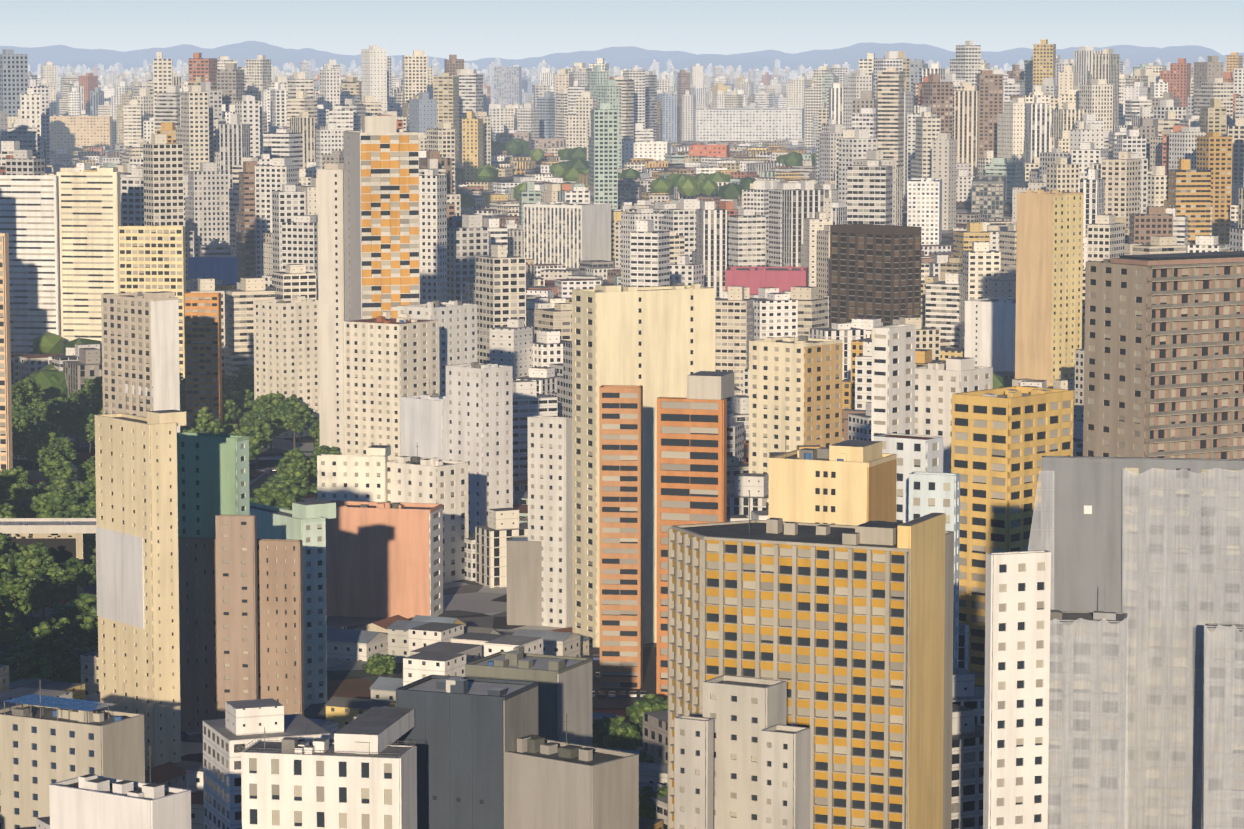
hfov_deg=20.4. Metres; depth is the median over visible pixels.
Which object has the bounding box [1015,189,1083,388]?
tall ochre building
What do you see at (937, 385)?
white building block
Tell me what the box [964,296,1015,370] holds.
white blue building
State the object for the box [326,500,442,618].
peach building wall
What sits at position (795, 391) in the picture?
cream tower
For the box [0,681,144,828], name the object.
old building
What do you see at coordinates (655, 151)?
white building tower
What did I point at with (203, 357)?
orange building
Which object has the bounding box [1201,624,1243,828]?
building veil wing
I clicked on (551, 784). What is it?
weathered building wall
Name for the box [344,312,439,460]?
tile building block
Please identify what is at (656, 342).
cream slab building
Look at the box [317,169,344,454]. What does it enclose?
grey building
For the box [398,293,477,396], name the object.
tile building block
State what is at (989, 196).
dark building glass
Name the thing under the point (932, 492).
pale blue flats
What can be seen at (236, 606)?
brown building rib
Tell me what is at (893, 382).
white building
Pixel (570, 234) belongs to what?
striped tower
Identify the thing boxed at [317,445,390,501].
white building flats
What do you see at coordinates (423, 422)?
grey building graffiti
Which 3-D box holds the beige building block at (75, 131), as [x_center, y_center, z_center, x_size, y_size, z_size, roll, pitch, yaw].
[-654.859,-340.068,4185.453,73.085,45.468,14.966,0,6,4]
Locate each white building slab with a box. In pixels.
[0,175,59,353]
[56,167,120,353]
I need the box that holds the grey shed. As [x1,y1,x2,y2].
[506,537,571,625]
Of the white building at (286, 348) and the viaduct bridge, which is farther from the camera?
the white building at (286, 348)
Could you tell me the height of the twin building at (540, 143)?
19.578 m
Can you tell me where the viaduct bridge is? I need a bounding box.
[0,518,95,596]
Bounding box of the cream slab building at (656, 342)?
[572,282,714,646]
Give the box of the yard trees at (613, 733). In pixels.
[181,653,667,818]
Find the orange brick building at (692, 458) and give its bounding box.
[656,371,733,699]
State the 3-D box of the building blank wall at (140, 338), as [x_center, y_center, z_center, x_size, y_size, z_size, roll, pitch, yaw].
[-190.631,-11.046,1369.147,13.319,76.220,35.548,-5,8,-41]
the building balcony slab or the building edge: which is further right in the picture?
the building balcony slab
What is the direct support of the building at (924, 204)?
on the terrain at (470, 603)
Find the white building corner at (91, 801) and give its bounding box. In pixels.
[49,746,190,828]
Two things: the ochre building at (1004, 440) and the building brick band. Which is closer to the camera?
the ochre building at (1004, 440)
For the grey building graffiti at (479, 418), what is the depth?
1169.79 m
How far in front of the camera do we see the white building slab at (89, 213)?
1697.83 m
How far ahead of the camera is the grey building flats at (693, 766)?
544.72 m
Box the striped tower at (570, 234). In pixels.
[524,201,610,267]
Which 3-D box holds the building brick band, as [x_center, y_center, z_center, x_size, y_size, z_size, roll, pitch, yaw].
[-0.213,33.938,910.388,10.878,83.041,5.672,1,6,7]
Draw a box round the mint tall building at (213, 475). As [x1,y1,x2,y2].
[177,432,249,537]
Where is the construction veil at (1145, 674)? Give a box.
[1028,468,1243,828]
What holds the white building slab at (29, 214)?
on the terrain at (470, 603)
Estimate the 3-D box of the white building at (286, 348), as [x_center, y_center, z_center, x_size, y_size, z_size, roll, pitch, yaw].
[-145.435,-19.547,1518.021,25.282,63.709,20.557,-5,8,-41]
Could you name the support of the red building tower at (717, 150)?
on the terrain at (470, 603)
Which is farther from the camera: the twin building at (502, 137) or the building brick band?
the twin building at (502, 137)
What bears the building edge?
on the terrain at (470, 603)
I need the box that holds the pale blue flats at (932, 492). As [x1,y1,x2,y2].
[909,472,959,667]
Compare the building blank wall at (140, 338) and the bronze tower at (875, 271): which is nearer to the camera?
the building blank wall at (140, 338)
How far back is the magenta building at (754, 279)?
1905.26 m
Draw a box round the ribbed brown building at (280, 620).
[178,537,303,731]
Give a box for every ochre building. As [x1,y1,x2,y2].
[951,386,1073,686]
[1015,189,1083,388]
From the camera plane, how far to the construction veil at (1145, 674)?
606.31 m
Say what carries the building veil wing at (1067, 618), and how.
on the terrain at (470, 603)
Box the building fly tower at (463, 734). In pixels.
[396,675,537,828]
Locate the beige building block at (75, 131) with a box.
[50,115,112,150]
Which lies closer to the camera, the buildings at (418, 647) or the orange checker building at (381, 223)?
the buildings at (418, 647)
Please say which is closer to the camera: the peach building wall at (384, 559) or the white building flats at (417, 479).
the peach building wall at (384, 559)
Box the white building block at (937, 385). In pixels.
[915,357,992,472]
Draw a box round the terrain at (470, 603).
[0,41,1243,794]
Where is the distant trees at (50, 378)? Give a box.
[22,138,1011,407]
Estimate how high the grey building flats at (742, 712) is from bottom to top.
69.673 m
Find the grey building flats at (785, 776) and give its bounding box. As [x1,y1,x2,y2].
[761,725,810,828]
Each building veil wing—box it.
[1048,596,1126,828]
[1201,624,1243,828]
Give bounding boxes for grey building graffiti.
[400,379,445,459]
[446,362,512,533]
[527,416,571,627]
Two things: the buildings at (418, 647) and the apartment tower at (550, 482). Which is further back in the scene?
the apartment tower at (550, 482)
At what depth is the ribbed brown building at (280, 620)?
849.31 m
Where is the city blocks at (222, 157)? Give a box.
[0,39,1243,828]
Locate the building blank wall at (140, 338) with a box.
[101,291,179,432]
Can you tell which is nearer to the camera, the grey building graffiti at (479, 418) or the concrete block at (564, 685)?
the concrete block at (564, 685)
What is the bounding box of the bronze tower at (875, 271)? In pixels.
[830,221,920,327]
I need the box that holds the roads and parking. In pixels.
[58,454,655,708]
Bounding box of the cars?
[583,655,646,697]
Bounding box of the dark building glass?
[971,166,1005,219]
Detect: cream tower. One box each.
[95,382,185,769]
[749,332,842,473]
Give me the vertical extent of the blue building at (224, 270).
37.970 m
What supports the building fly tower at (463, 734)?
on the terrain at (470, 603)
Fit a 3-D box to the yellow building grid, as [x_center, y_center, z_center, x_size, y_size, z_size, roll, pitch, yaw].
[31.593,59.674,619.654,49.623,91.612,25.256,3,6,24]
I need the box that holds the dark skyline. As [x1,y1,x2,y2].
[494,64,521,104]
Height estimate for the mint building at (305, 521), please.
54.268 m
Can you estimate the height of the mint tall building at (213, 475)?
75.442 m
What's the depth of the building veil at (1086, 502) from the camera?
610.40 m
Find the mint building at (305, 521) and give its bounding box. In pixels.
[250,500,335,704]
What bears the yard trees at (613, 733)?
on the terrain at (470, 603)
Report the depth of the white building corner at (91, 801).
578.85 m
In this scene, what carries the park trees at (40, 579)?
on the terrain at (470, 603)
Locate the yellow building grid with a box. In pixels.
[667,492,953,828]
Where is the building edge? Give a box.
[0,233,12,472]
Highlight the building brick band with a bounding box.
[599,385,642,688]
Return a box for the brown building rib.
[215,514,257,718]
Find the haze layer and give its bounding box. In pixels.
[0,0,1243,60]
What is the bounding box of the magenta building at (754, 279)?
[725,266,807,293]
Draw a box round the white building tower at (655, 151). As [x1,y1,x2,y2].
[624,141,669,161]
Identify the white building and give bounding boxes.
[241,707,416,828]
[253,296,318,437]
[696,107,803,141]
[871,324,915,440]
[983,550,1050,828]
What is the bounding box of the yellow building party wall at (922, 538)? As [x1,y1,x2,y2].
[897,513,945,828]
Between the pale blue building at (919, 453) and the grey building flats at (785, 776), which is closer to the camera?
the grey building flats at (785, 776)
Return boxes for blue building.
[188,257,237,283]
[874,433,943,522]
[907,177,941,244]
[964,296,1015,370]
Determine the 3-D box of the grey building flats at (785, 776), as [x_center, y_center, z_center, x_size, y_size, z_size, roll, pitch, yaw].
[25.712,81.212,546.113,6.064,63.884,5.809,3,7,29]
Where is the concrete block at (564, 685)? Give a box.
[465,646,591,746]
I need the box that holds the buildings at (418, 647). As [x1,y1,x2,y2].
[0,615,667,828]
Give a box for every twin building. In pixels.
[495,132,530,156]
[535,137,565,148]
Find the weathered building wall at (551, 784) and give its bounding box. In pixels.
[504,713,638,828]
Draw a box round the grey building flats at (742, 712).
[703,675,786,828]
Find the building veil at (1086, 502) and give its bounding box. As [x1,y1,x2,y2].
[1041,456,1243,828]
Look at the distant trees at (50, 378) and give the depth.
2773.89 m
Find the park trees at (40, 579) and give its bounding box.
[0,365,339,682]
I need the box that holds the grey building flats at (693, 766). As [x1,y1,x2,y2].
[674,715,713,828]
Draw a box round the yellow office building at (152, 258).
[118,226,185,379]
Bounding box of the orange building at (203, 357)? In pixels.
[184,293,222,427]
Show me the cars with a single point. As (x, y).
(613, 693)
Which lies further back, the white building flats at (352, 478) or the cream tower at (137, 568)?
the white building flats at (352, 478)
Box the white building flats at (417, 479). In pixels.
[387,446,468,582]
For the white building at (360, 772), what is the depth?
611.78 m
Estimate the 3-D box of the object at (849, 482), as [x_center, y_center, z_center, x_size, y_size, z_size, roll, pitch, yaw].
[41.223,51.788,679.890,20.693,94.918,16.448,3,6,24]
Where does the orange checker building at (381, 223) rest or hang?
on the terrain at (470, 603)
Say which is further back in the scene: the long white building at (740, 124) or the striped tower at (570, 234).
the long white building at (740, 124)
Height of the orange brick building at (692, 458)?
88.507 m
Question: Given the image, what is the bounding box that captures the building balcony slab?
[1083,250,1243,458]
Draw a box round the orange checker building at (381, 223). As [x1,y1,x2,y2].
[343,116,419,320]
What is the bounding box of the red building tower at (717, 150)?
[689,143,729,156]

